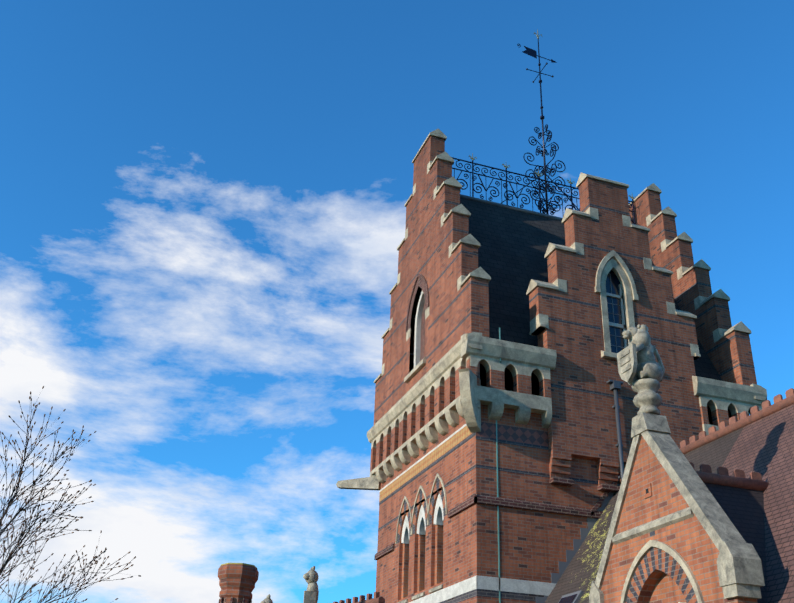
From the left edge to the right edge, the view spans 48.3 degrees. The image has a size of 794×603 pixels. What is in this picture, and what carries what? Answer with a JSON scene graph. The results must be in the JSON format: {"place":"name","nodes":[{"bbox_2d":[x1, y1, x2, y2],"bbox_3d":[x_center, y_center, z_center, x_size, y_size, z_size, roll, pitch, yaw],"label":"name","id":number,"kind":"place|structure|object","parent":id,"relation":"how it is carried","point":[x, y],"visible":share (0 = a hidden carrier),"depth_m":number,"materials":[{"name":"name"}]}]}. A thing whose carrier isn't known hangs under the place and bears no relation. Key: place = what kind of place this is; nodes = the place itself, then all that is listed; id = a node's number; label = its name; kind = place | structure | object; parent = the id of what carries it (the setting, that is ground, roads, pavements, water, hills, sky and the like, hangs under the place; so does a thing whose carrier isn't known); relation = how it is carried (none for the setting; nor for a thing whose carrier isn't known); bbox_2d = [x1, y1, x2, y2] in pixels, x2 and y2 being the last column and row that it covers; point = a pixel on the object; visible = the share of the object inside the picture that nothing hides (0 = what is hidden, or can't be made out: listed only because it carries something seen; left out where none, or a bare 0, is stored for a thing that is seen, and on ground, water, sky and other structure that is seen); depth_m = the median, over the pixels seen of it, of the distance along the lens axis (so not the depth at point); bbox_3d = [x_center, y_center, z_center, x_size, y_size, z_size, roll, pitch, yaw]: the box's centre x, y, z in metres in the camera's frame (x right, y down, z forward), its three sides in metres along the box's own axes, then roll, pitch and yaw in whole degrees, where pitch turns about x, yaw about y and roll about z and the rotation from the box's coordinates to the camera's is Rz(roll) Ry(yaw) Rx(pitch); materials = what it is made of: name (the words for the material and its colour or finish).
{"place":"outdoors","nodes":[
{"label":"outdoors","id":0,"kind":"place"},
{"bbox_2d":[218,563,384,602],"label":"buildings","id":1,"kind":"structure","parent":0,"point":[237,581],"depth_m":17.54,"materials":[{"name":"brick"}]},
{"bbox_2d":[0,0,793,602],"label":"sky","id":2,"kind":"structure","parent":0,"point":[203,211],"materials":[{"name":"blue"}]},
{"bbox_2d":[376,364,730,602],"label":"tower shaft","id":3,"kind":"object","parent":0,"point":[534,545],"visible":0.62,"depth_m":20.76,"materials":[{"name":"red brick"}]},
{"bbox_2d":[374,328,602,602],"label":"tower trim","id":4,"kind":"structure","parent":3,"relation":"attached to","point":[494,587],"depth_m":20.82,"materials":[{"name":"beige stone"}]},
{"bbox_2d":[336,368,480,489],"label":"gargoyles","id":5,"kind":"object","parent":4,"relation":"on","point":[468,393],"visible":0.6,"depth_m":20.76,"materials":[{"name":"stone"}]},
{"bbox_2d":[395,473,447,602],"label":"triple window","id":6,"kind":"structure","parent":4,"relation":"attached to","point":[425,517],"depth_m":23.05,"materials":[{"name":"white stone"}]},
{"bbox_2d":[367,332,766,483],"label":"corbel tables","id":7,"kind":"object","parent":4,"relation":"on","point":[423,411],"visible":0.58,"depth_m":22.71,"materials":[{"name":"stone"}]},
{"bbox_2d":[374,136,488,424],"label":"gable","id":8,"kind":"structure","parent":7,"relation":"on","point":[443,295],"depth_m":25.89,"materials":[{"name":"brick"}]},
{"bbox_2d":[374,128,490,412],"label":"gable trim","id":9,"kind":"structure","parent":8,"relation":"attached to","point":[417,359],"depth_m":26.07,"materials":[{"name":"stone"}]},
{"bbox_2d":[629,183,754,375],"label":"gable trim","id":10,"kind":"structure","parent":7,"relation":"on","point":[718,333],"depth_m":26.82,"materials":[{"name":"beige stone"}]},
{"bbox_2d":[629,190,756,385],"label":"gable","id":11,"kind":"structure","parent":7,"relation":"on","point":[730,354],"depth_m":26.71,"materials":[{"name":"brick"}]},
{"bbox_2d":[413,194,722,380],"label":"tower roof","id":12,"kind":"structure","parent":4,"relation":"on","point":[513,241],"depth_m":26.36,"materials":[{"name":"stone"}]},
{"bbox_2d":[452,29,635,223],"bbox_3d":[4.881,-6.499,31.085,7.603,8.450,1.599,11,-29,-16],"label":"ironwork","id":13,"kind":"object","parent":12,"relation":"on","point":[533,53],"visible":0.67,"depth_m":29.71,"materials":[{"name":"grey metal"}]},
{"bbox_2d":[526,173,700,492],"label":"gable trim","id":14,"kind":"structure","parent":4,"relation":"attached to","point":[609,287],"depth_m":23.57,"materials":[{"name":"beige stone"}]},
{"bbox_2d":[529,178,702,464],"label":"gable front","id":15,"kind":"structure","parent":3,"relation":"on","point":[582,425],"depth_m":23.07,"materials":[{"name":"brick"}]},
{"label":"ground","id":16,"kind":"structure","parent":0,"visible":0},
{"bbox_2d":[0,386,140,602],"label":"bare tree","id":17,"kind":"object","parent":16,"relation":"on","point":[22,533],"visible":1,"depth_m":10.93,"materials":[{"name":"brown plant"}]},
{"bbox_2d":[536,388,793,602],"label":"roof","id":18,"kind":"structure","parent":16,"relation":"on","point":[743,466],"depth_m":15.86,"materials":[{"name":"brown tile"}]},
{"bbox_2d":[601,436,757,602],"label":"gable wall","id":19,"kind":"structure","parent":18,"relation":"attached to","point":[690,542],"depth_m":13.80,"materials":[{"name":"red brick"}]},
{"bbox_2d":[589,412,764,602],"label":"gable stone trim","id":20,"kind":"structure","parent":19,"relation":"attached to","point":[739,568],"depth_m":13.40,"materials":[{"name":"beige stone"}]},
{"bbox_2d":[617,324,664,414],"bbox_3d":[4.238,1.163,15.109,0.785,1.670,0.536,11,-29,-16],"label":"statue","id":21,"kind":"object","parent":20,"relation":"on","point":[644,377],"visible":1,"depth_m":14.93,"materials":[{"name":"stone"}]}
]}

